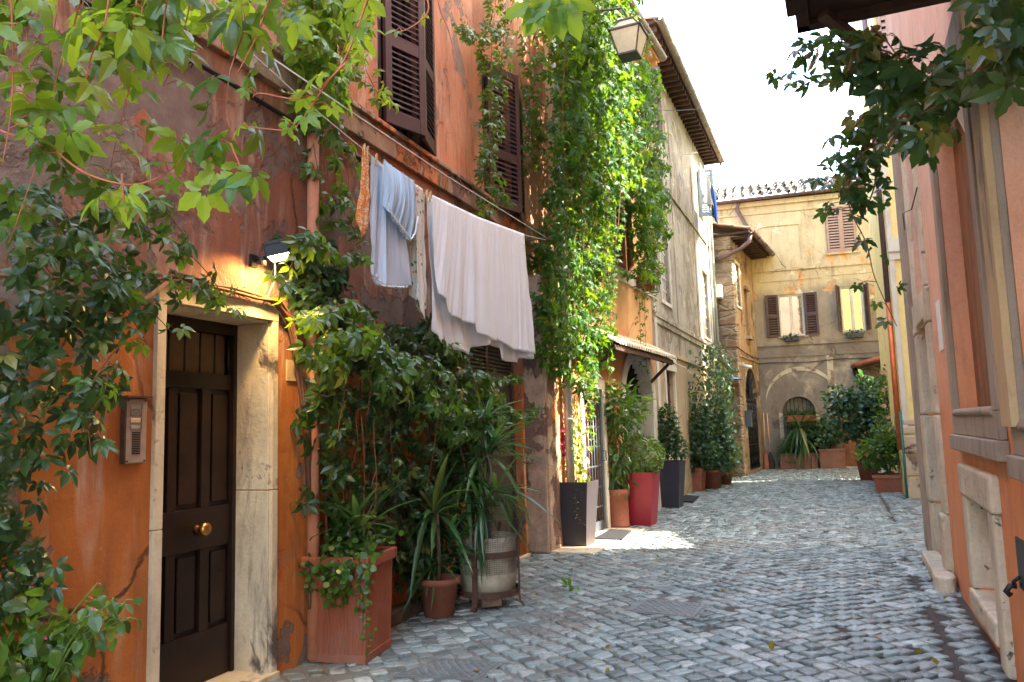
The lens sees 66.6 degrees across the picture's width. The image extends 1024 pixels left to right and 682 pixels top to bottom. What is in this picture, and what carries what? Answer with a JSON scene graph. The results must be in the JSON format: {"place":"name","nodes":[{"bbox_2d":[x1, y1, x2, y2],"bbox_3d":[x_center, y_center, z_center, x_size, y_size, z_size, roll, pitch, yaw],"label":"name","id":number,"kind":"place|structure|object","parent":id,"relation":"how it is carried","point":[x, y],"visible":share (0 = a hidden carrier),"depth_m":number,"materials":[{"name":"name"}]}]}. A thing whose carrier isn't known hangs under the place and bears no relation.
{"place":"outdoors","nodes":[
{"label":"outdoors","id":0,"kind":"place"},
{"bbox_2d":[271,467,1016,681],"bbox_3d":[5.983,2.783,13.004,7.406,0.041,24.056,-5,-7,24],"label":"cobbled street","id":1,"kind":"structure","parent":0,"point":[841,523],"depth_m":6.34,"materials":[{"name":"grey stone"}]},
{"bbox_2d":[0,567,142,681],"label":"flowering bush","id":2,"kind":"object","parent":1,"relation":"on","point":[63,651],"visible":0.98,"depth_m":3.08,"materials":[{"name":"green plant"}]},
{"bbox_2d":[0,0,553,681],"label":"orange house","id":3,"kind":"structure","parent":1,"relation":"on","point":[194,532],"depth_m":4.90,"materials":[{"name":"paint"}]},
{"bbox_2d":[0,411,73,619],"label":"climbing vine","id":4,"kind":"object","parent":3,"relation":"attached to","point":[22,557],"visible":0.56,"depth_m":3.20,"materials":[{"name":"green plant"}]},
{"bbox_2d":[119,395,152,463],"bbox_3d":[-1.917,0.452,3.977,0.045,0.342,0.160,-4,-7,21],"label":"intercom","id":5,"kind":"object","parent":3,"relation":"attached to","point":[133,418],"visible":0.99,"depth_m":3.96,"materials":[{"name":"metal"}]},
{"bbox_2d":[0,172,311,543],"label":"climbing vine","id":6,"kind":"object","parent":3,"relation":"attached to","point":[92,394],"visible":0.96,"depth_m":3.29,"materials":[{"name":"green plant"}]},
{"bbox_2d":[159,314,237,681],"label":"door","id":7,"kind":"structure","parent":3,"relation":"in","point":[197,621],"depth_m":4.74,"materials":[{"name":"brown wood"}]},
{"bbox_2d":[249,238,294,307],"bbox_3d":[-1.495,-0.400,4.869,0.320,0.456,0.231,-4,-7,21],"label":"floodlight","id":8,"kind":"object","parent":3,"relation":"attached to","point":[276,250],"visible":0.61,"depth_m":4.83,"materials":[{"name":"black metal"}]},
{"bbox_2d":[286,360,295,380],"bbox_3d":[-1.481,0.198,5.229,0.010,0.140,0.100,-4,-7,21],"label":"wall plate","id":9,"kind":"object","parent":3,"relation":"attached to","point":[290,372],"depth_m":5.21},
{"bbox_2d":[0,0,596,242],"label":"overhanging vine","id":10,"kind":"object","parent":3,"relation":"attached to","point":[154,35],"visible":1,"depth_m":2.42,"materials":[{"name":"green plant"}]},
{"bbox_2d":[298,71,371,265],"bbox_3d":[-1.258,-1.339,5.734,0.390,1.472,0.898,-6,-7,31],"label":"climbing vine","id":11,"kind":"object","parent":3,"relation":"attached to","point":[341,146],"visible":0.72,"depth_m":5.57,"materials":[{"name":"green plant"}]},
{"bbox_2d":[271,0,399,126],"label":"climbing vine","id":12,"kind":"object","parent":3,"relation":"attached to","point":[318,54],"visible":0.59,"depth_m":5.25,"materials":[{"name":"green plant"}]},
{"bbox_2d":[381,0,412,140],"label":"window","id":13,"kind":"structure","parent":3,"relation":"in","point":[408,134],"depth_m":7.50,"materials":[{"name":"brown wood"}]},
{"bbox_2d":[262,226,542,608],"bbox_3d":[-0.624,0.784,6.564,0.757,2.774,4.710,-4,-7,20],"label":"climbing vine","id":14,"kind":"object","parent":3,"relation":"attached to","point":[332,317],"visible":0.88,"depth_m":5.64,"materials":[{"name":"green plant"}]},
{"bbox_2d":[253,51,552,255],"bbox_3d":[-0.732,-1.418,6.822,0.508,0.592,5.524,-4,-7,21],"label":"clothes line","id":15,"kind":"object","parent":3,"relation":"attached to","point":[461,184],"visible":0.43,"depth_m":5.81,"materials":[{"name":"white metal"}]},
{"bbox_2d":[355,143,369,238],"bbox_3d":[-1.031,-1.038,5.394,0.034,0.687,0.161,-4,-7,21],"label":"orange scarf","id":16,"kind":"object","parent":15,"relation":"hanging from","point":[362,216],"visible":1,"depth_m":5.40,"materials":[{"name":"orange fabric"}]},
{"bbox_2d":[369,153,418,288],"bbox_3d":[-0.855,-0.851,5.733,0.148,0.958,0.551,-4,-7,21],"label":"blue nightdress","id":17,"kind":"object","parent":15,"relation":"hanging from","point":[392,213],"visible":1,"depth_m":5.68,"materials":[{"name":"fabric"}]},
{"bbox_2d":[409,177,426,318],"bbox_3d":[-0.727,-0.709,6.124,0.112,1.098,0.301,-4,-7,21],"label":"floral garment","id":18,"kind":"object","parent":15,"relation":"hanging from","point":[418,288],"visible":0.81,"depth_m":6.07,"materials":[{"name":"fabric"}]},
{"bbox_2d":[426,189,535,361],"bbox_3d":[-0.223,-0.546,7.424,0.118,1.415,2.528,-4,-7,21],"label":"white sheet","id":19,"kind":"object","parent":15,"relation":"hanging from","point":[480,289],"visible":1,"depth_m":7.12,"materials":[{"name":"fabric"}]},
{"bbox_2d":[450,0,517,218],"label":"hanging creeper","id":20,"kind":"object","parent":3,"relation":"hanging from","point":[484,152],"visible":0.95,"depth_m":8.42,"materials":[{"name":"green plant"}]},
{"bbox_2d":[466,344,517,541],"bbox_3d":[-0.282,1.158,8.620,0.070,2.600,1.610,-4,-7,21],"label":"garage door","id":21,"kind":"structure","parent":3,"relation":"in","point":[491,355],"depth_m":9.03,"materials":[{"name":"brown metal"}]},
{"bbox_2d":[484,78,505,195],"bbox_3d":[-0.309,-2.342,9.409,0.050,1.730,1.120,-4,-7,21],"label":"window","id":22,"kind":"structure","parent":3,"relation":"in","point":[501,112],"depth_m":9.85,"materials":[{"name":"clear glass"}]},
{"bbox_2d":[512,2,552,177],"bbox_3d":[0.251,-3.365,10.000,0.365,2.838,1.293,-4,-7,20],"label":"hanging creeper","id":23,"kind":"object","parent":3,"relation":"attached to","point":[540,137],"visible":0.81,"depth_m":9.94,"materials":[{"name":"green plant"}]},
{"bbox_2d":[296,417,425,663],"bbox_3d":[-1.176,1.296,5.406,1.165,1.680,1.584,2,-7,-27],"label":"potted plant","id":24,"kind":"object","parent":1,"relation":"on","point":[353,589],"visible":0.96,"depth_m":5.15,"materials":[{"name":"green plant"}]},
{"bbox_2d":[391,578,460,627],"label":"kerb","id":25,"kind":"structure","parent":1,"relation":"on","point":[416,608],"depth_m":6.23,"materials":[{"name":"stone"}]},
{"bbox_2d":[393,658,503,681],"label":"manhole cover","id":26,"kind":"object","parent":1,"relation":"on","point":[441,669],"visible":0.99,"depth_m":4.85,"materials":[{"name":"metal"}]},
{"bbox_2d":[392,452,520,620],"bbox_3d":[-0.732,1.613,6.555,1.407,1.367,1.254,-5,-7,28],"label":"potted plant","id":27,"kind":"object","parent":1,"relation":"on","point":[438,595],"visible":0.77,"depth_m":6.29,"materials":[{"name":"green plant"}]},
{"bbox_2d":[418,382,562,612],"bbox_3d":[-0.226,1.303,6.808,1.495,1.950,1.302,-2,-6,0],"label":"potted plant","id":28,"kind":"object","parent":1,"relation":"on","point":[500,548],"visible":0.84,"depth_m":6.64,"materials":[{"name":"green plant"}]},
{"bbox_2d":[479,598,501,607],"bbox_3d":[-0.181,2.190,6.567,0.180,0.085,0.100,1,-7,-20],"label":"brick","id":29,"kind":"object","parent":1,"relation":"on","point":[485,603],"visible":0.64,"depth_m":6.52,"materials":[{"name":"brick"}]},
{"bbox_2d":[560,576,581,591],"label":"fallen leaf","id":30,"kind":"object","parent":1,"relation":"on","point":[571,588],"visible":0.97,"depth_m":7.17,"materials":[{"name":"green plant"}]},
{"bbox_2d":[550,527,645,554],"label":"threshold slab","id":31,"kind":"structure","parent":1,"relation":"on","point":[596,547],"depth_m":9.62,"materials":[{"name":"stone"}]},
{"bbox_2d":[560,404,598,546],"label":"potted plant","id":32,"kind":"object","parent":31,"relation":"on","point":[578,500],"visible":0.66,"depth_m":9.69,"materials":[{"name":"green plant"}]},
{"bbox_2d":[595,529,631,540],"bbox_3d":[1.403,2.618,10.549,0.385,0.020,0.948,-4,-7,21],"label":"doormat","id":33,"kind":"object","parent":31,"relation":"on","point":[616,534],"visible":0.94,"depth_m":10.45,"materials":[{"name":"grey fabric"}]},
{"bbox_2d":[523,0,676,553],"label":"ochre house","id":34,"kind":"structure","parent":1,"relation":"on","point":[544,391],"depth_m":11.12,"materials":[{"name":"orange paint"}]},
{"bbox_2d":[584,396,597,519],"bbox_3d":[1.054,1.700,11.058,0.005,2.030,0.820,-5,-7,25],"label":"doorway back","id":35,"kind":"structure","parent":34,"relation":"in","point":[585,401],"depth_m":11.27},
{"bbox_2d":[583,388,606,532],"bbox_3d":[1.169,1.690,11.004,0.107,2.030,0.820,-5,-7,25],"label":"grille door","id":36,"kind":"structure","parent":34,"relation":"in","point":[601,524],"depth_m":11.24,"materials":[{"name":"grey paint"}]},
{"bbox_2d":[526,0,673,454],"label":"ivy curtain","id":37,"kind":"object","parent":34,"relation":"attached to","point":[589,126],"visible":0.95,"depth_m":10.29,"materials":[{"name":"green plant"}]},
{"bbox_2d":[568,7,648,62],"bbox_3d":[1.168,-3.879,9.899,1.060,0.728,0.418,-5,-7,25],"label":"street lantern","id":38,"kind":"object","parent":34,"relation":"attached to","point":[629,36],"visible":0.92,"depth_m":9.64,"materials":[{"name":"white glass"}]},
{"bbox_2d":[631,258,661,293],"bbox_3d":[2.350,-1.168,13.703,0.532,0.557,0.967,-5,-7,25],"label":"flower basket","id":39,"kind":"object","parent":34,"relation":"attached to","point":[648,286],"visible":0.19,"depth_m":13.53,"materials":[{"name":"green metal"}]},
{"bbox_2d":[593,378,655,527],"bbox_3d":[1.629,1.656,11.611,1.055,2.195,0.925,0,-7,-18],"label":"potted plant","id":40,"kind":"object","parent":1,"relation":"on","point":[619,508],"visible":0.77,"depth_m":11.51,"materials":[{"name":"green plant"}]},
{"bbox_2d":[618,435,665,525],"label":"potted plant","id":41,"kind":"object","parent":1,"relation":"on","point":[643,504],"visible":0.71,"depth_m":11.60,"materials":[{"name":"green plant"}]},
{"bbox_2d":[623,599,709,619],"bbox_3d":[1.279,2.176,6.343,0.624,0.023,0.541,-5,-7,29],"label":"manhole cover","id":42,"kind":"object","parent":1,"relation":"on","point":[668,608],"visible":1,"depth_m":6.32,"materials":[{"name":"metal"}]},
{"bbox_2d":[657,402,691,507],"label":"potted plant","id":43,"kind":"object","parent":1,"relation":"on","point":[672,477],"visible":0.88,"depth_m":14.01,"materials":[{"name":"green plant"}]},
{"bbox_2d":[639,15,724,494],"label":"grey beige house","id":44,"kind":"structure","parent":1,"relation":"on","point":[684,317],"depth_m":18.05,"materials":[{"name":"paint"}]},
{"bbox_2d":[658,225,672,308],"bbox_3d":[3.069,-1.575,15.909,0.130,1.740,1.040,-4,-7,22],"label":"window","id":45,"kind":"structure","parent":44,"relation":"in","point":[661,255],"depth_m":16.11,"materials":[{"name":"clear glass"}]},
{"bbox_2d":[663,358,680,459],"bbox_3d":[3.193,1.740,15.471,0.170,2.810,1.140,-4,-7,22],"label":"door frame","id":46,"kind":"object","parent":44,"relation":"in","point":[672,368],"depth_m":15.70,"materials":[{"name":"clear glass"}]},
{"bbox_2d":[676,152,718,194],"bbox_3d":[4.717,-4.107,19.665,0.500,0.146,3.520,-4,-7,22],"label":"clothes line","id":47,"kind":"object","parent":44,"relation":"attached to","point":[698,163],"visible":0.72,"depth_m":18.16,"materials":[{"name":"white"}]},
{"bbox_2d":[700,163,706,204],"bbox_3d":[4.580,-3.704,18.648,0.116,0.953,0.800,-4,-7,22],"label":"hanging shirt","id":48,"kind":"object","parent":47,"relation":"hanging from","point":[703,183],"visible":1,"depth_m":18.61,"materials":[{"name":"white fabric"}]},
{"bbox_2d":[706,176,713,207],"bbox_3d":[4.948,-3.676,19.525,0.100,0.773,0.700,-5,-7,24],"label":"hanging cloth","id":49,"kind":"object","parent":47,"relation":"hanging from","point":[709,201],"visible":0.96,"depth_m":19.39,"materials":[{"name":"grey fabric"}]},
{"bbox_2d":[711,185,717,222],"bbox_3d":[5.290,-3.533,20.348,0.098,0.953,0.900,-4,-7,22],"label":"hanging garment","id":50,"kind":"object","parent":47,"relation":"hanging from","point":[714,209],"visible":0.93,"depth_m":20.15,"materials":[{"name":"blue fabric"}]},
{"bbox_2d":[700,265,711,341],"bbox_3d":[5.151,-0.973,20.910,0.130,1.940,1.140,-4,-7,22],"label":"window","id":51,"kind":"structure","parent":44,"relation":"in","point":[701,268],"depth_m":21.11,"materials":[{"name":"glass"}]},
{"bbox_2d":[704,217,713,353],"bbox_3d":[5.443,-1.373,21.455,0.034,4.201,0.174,-5,-7,28],"label":"wall cable","id":52,"kind":"object","parent":44,"relation":"attached to","point":[709,281],"depth_m":21.45,"materials":[{"name":"white"}]},
{"bbox_2d":[687,341,743,456],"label":"climbing shrub","id":53,"kind":"object","parent":44,"relation":"attached to","point":[719,373],"visible":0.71,"depth_m":18.30,"materials":[{"name":"green plant"}]},
{"bbox_2d":[684,495,698,501],"bbox_3d":[3.495,3.092,15.317,0.300,0.020,1.426,-4,-7,17],"label":"doormat","id":54,"kind":"object","parent":1,"relation":"on","point":[690,498],"visible":0.81,"depth_m":15.21,"materials":[{"name":"grey fabric"}]},
{"bbox_2d":[688,381,722,491],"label":"potted plant","id":55,"kind":"object","parent":1,"relation":"on","point":[698,476],"visible":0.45,"depth_m":17.16,"materials":[{"name":"green plant"}]},
{"bbox_2d":[694,390,740,488],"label":"potted plant","id":56,"kind":"object","parent":1,"relation":"on","point":[713,479],"visible":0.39,"depth_m":17.77,"materials":[{"name":"green plant"}]},
{"bbox_2d":[720,436,747,484],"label":"potted plant","id":57,"kind":"object","parent":1,"relation":"on","point":[726,479],"visible":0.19,"depth_m":18.75,"materials":[{"name":"green plant"}]},
{"bbox_2d":[712,222,774,475],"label":"stone house","id":58,"kind":"structure","parent":1,"relation":"on","point":[737,249],"depth_m":22.49,"materials":[{"name":"beige stone"}]},
{"bbox_2d":[715,284,722,298],"bbox_3d":[5.859,-1.391,22.127,0.260,0.360,0.400,-4,-7,22],"label":"junction box","id":59,"kind":"object","parent":58,"relation":"attached to","point":[719,291],"visible":0.79,"depth_m":21.96,"materials":[{"name":"white plastic"}]},
{"bbox_2d":[725,370,742,380],"bbox_3d":[6.092,0.913,21.604,0.620,0.333,0.674,-5,-7,27],"label":"wall lamp","id":60,"kind":"object","parent":58,"relation":"attached to","point":[735,378],"visible":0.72,"depth_m":21.53,"materials":[{"name":"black metal"}]},
{"bbox_2d":[733,260,741,309],"bbox_3d":[6.570,-1.636,22.818,0.110,1.400,0.760,-5,-7,27],"label":"window frame","id":61,"kind":"structure","parent":58,"relation":"in","point":[735,262],"depth_m":22.99,"materials":[{"name":"white wood"}]},
{"bbox_2d":[742,362,751,368],"bbox_3d":[6.783,0.709,22.480,0.272,0.206,0.100,-5,-7,27],"label":"security camera","id":62,"kind":"object","parent":58,"relation":"attached to","point":[746,366],"visible":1,"depth_m":22.45,"materials":[{"name":"white plastic"}]},
{"bbox_2d":[744,411,752,426],"bbox_3d":[6.804,2.231,22.355,0.190,0.460,0.280,-5,-7,27],"label":"mailbox","id":63,"kind":"object","parent":58,"relation":"attached to","point":[748,418],"visible":1,"depth_m":22.25,"materials":[{"name":"grey paint"}]},
{"bbox_2d":[746,373,752,397],"bbox_3d":[7.135,2.382,23.519,0.009,3.100,1.950,-5,-7,27],"label":"doorway back","id":64,"kind":"structure","parent":58,"relation":"in","point":[747,373],"depth_m":23.92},
{"bbox_2d":[763,413,768,468],"bbox_3d":[7.927,3.133,24.458,0.258,1.732,0.286,0,-7,-17],"label":"broom","id":65,"kind":"object","parent":1,"relation":"on","point":[765,462],"visible":1,"depth_m":24.33,"materials":[{"name":"wood"}]},
{"bbox_2d":[766,413,775,468],"bbox_3d":[8.075,3.124,24.415,0.286,1.732,0.258,4,-8,-41],"label":"broom","id":66,"kind":"object","parent":1,"relation":"on","point":[771,462],"visible":0.96,"depth_m":24.29,"materials":[{"name":"brown wood"}]},
{"bbox_2d":[768,640,774,650],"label":"fallen leaf","id":67,"kind":"object","parent":1,"relation":"on","point":[771,646],"visible":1,"depth_m":5.00,"materials":[{"name":"plant"}]},
{"bbox_2d":[710,174,888,467],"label":"faded ochre house","id":68,"kind":"structure","parent":1,"relation":"on","point":[808,274],"depth_m":24.70,"materials":[{"name":"paint"}]},
{"bbox_2d":[778,294,804,335],"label":"window","id":69,"kind":"structure","parent":68,"relation":"in","point":[791,309],"depth_m":24.89,"materials":[{"name":"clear glass"}]},
{"bbox_2d":[783,333,800,342],"bbox_3d":[8.931,-0.122,24.537,0.777,0.344,0.356,-6,-8,32],"label":"window box","id":70,"kind":"object","parent":68,"relation":"attached to","point":[795,337],"visible":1,"depth_m":24.55,"materials":[{"name":"green plant"}]},
{"bbox_2d":[783,397,815,437],"bbox_3d":[9.060,2.400,24.579,0.970,1.290,0.135,-4,-7,16],"label":"window","id":71,"kind":"structure","parent":68,"relation":"in","point":[795,402],"depth_m":24.66,"materials":[{"name":"black metal"}]},
{"bbox_2d":[779,407,821,421],"bbox_3d":[9.055,2.302,24.336,1.468,0.521,0.939,-4,-7,16],"label":"hanging planter","id":72,"kind":"object","parent":68,"relation":"attached to","point":[799,417],"visible":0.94,"depth_m":24.21,"materials":[{"name":"ceramic"}]},
{"bbox_2d":[758,358,862,363],"bbox_3d":[9.513,0.623,24.432,4.501,0.083,0.032,-4,-7,16],"label":"wall cable","id":73,"kind":"object","parent":68,"relation":"attached to","point":[811,361],"depth_m":24.49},
{"bbox_2d":[825,207,853,250],"bbox_3d":[10.424,-3.527,24.740,0.870,1.480,0.015,-4,-7,16],"label":"window","id":74,"kind":"structure","parent":68,"relation":"in","point":[847,207],"depth_m":24.73,"materials":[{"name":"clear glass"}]},
{"bbox_2d":[840,286,865,331],"bbox_3d":[10.662,-1.006,24.384,0.660,1.420,0.055,-4,-7,16],"label":"window","id":75,"kind":"structure","parent":68,"relation":"in","point":[852,305],"depth_m":24.39,"materials":[{"name":"yellow glass"}]},
{"bbox_2d":[853,368,858,376],"bbox_3d":[10.575,0.937,23.949,0.311,0.428,0.212,-30,-29,77],"label":"wall lantern","id":76,"kind":"object","parent":68,"relation":"attached to","point":[855,372],"depth_m":23.84,"materials":[{"name":"black metal"}]},
{"bbox_2d":[844,328,869,338],"bbox_3d":[10.644,-0.214,24.054,0.731,0.390,0.361,-4,-7,16],"label":"window box","id":77,"kind":"object","parent":68,"relation":"attached to","point":[852,335],"visible":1,"depth_m":24.05,"materials":[{"name":"green plant"}]},
{"bbox_2d":[839,395,880,465],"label":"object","id":78,"kind":"structure","parent":68,"relation":"in","point":[849,458],"depth_m":24.02,"materials":[{"name":"brown wood"}]},
{"bbox_2d":[851,356,880,372],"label":"canopy roof","id":79,"kind":"structure","parent":68,"relation":"attached to","point":[871,363],"depth_m":23.24,"materials":[{"name":"ceramic"}]},
{"bbox_2d":[772,407,828,469],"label":"potted plant","id":80,"kind":"object","parent":1,"relation":"on","point":[804,458],"visible":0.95,"depth_m":23.83,"materials":[{"name":"green plant"}]},
{"bbox_2d":[806,418,845,468],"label":"potted plant","id":81,"kind":"object","parent":1,"relation":"on","point":[832,457],"visible":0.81,"depth_m":23.61,"materials":[{"name":"green plant"}]},
{"bbox_2d":[819,369,886,480],"bbox_3d":[8.461,2.022,18.986,1.898,2.719,1.285,-2,-6,0],"label":"potted plant","id":82,"kind":"object","parent":1,"relation":"on","point":[847,408],"visible":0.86,"depth_m":18.82,"materials":[{"name":"green plant"}]},
{"bbox_2d":[851,422,902,492],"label":"potted plant","id":83,"kind":"object","parent":1,"relation":"on","point":[882,451],"visible":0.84,"depth_m":15.79,"materials":[{"name":"green plant"}]},
{"bbox_2d":[871,364,894,472],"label":"potted plant","id":84,"kind":"object","parent":1,"relation":"on","point":[881,391],"visible":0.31,"depth_m":17.42,"materials":[{"name":"green plant"}]},
{"bbox_2d":[852,16,920,498],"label":"yellow house","id":85,"kind":"structure","parent":1,"relation":"on","point":[893,341],"depth_m":14.68,"materials":[{"name":"paint"}]},
{"bbox_2d":[931,657,938,664],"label":"fallen leaf","id":86,"kind":"object","parent":1,"relation":"on","point":[935,660],"visible":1,"depth_m":4.62,"materials":[{"name":"yellow plant"}]},
{"bbox_2d":[932,570,957,593],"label":"stone block","id":87,"kind":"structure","parent":1,"relation":"on","point":[944,581],"depth_m":6.61,"materials":[{"name":"stone"}]},
{"bbox_2d":[880,0,1023,681],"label":"pink orange house","id":88,"kind":"structure","parent":1,"relation":"on","point":[961,241],"depth_m":5.50,"materials":[{"name":"paint"}]},
{"bbox_2d":[663,49,887,110],"bbox_3d":[3.661,-4.048,12.419,0.012,1.811,6.142,0,-7,-16],"label":"wire","id":89,"kind":"object","parent":88,"relation":"attached to","point":[739,102],"visible":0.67,"depth_m":12.52,"materials":[{"name":"grey paint"}]},
{"bbox_2d":[785,0,950,103],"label":"timber canopy","id":90,"kind":"object","parent":88,"relation":"attached to","point":[812,15],"visible":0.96,"depth_m":4.99,"materials":[{"name":"brown wood"}]},
{"bbox_2d":[764,25,1022,329],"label":"overhanging vine","id":91,"kind":"object","parent":88,"relation":"attached to","point":[938,91],"visible":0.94,"depth_m":4.15,"materials":[{"name":"green plant"}]},
{"bbox_2d":[902,187,917,229],"bbox_3d":[3.993,-1.308,7.861,0.054,0.131,1.602,-4,-7,22],"label":"wall cable","id":92,"kind":"object","parent":88,"relation":"attached to","point":[910,209],"depth_m":7.56,"materials":[{"name":"grey"}]},
{"bbox_2d":[935,298,943,350],"bbox_3d":[3.613,-0.131,6.584,0.005,0.420,0.300,-4,-7,23],"label":"paper notice","id":93,"kind":"object","parent":88,"relation":"attached to","point":[939,327],"visible":1,"depth_m":6.56,"materials":[{"name":"white paper"}]},
{"bbox_2d":[957,107,964,131],"bbox_3d":[2.789,-0.788,4.601,0.059,1.470,0.394,-2,-6,-1],"label":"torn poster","id":94,"kind":"object","parent":88,"relation":"attached to","point":[960,116],"visible":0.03,"depth_m":4.78,"materials":[{"name":"paper"}]},
{"bbox_2d":[947,0,1023,118],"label":"overhanging vine","id":95,"kind":"object","parent":88,"relation":"attached to","point":[995,36],"visible":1,"depth_m":2.43,"materials":[{"name":"green plant"}]},
{"bbox_2d":[1003,536,1023,596],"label":"iron hook","id":96,"kind":"object","parent":88,"relation":"attached to","point":[1019,543],"visible":1,"depth_m":4.03,"materials":[{"name":"black metal"}]},
{"bbox_2d":[634,0,860,201],"label":"sky","id":97,"kind":"structure","parent":0,"point":[727,49],"materials":[{"name":"white"}]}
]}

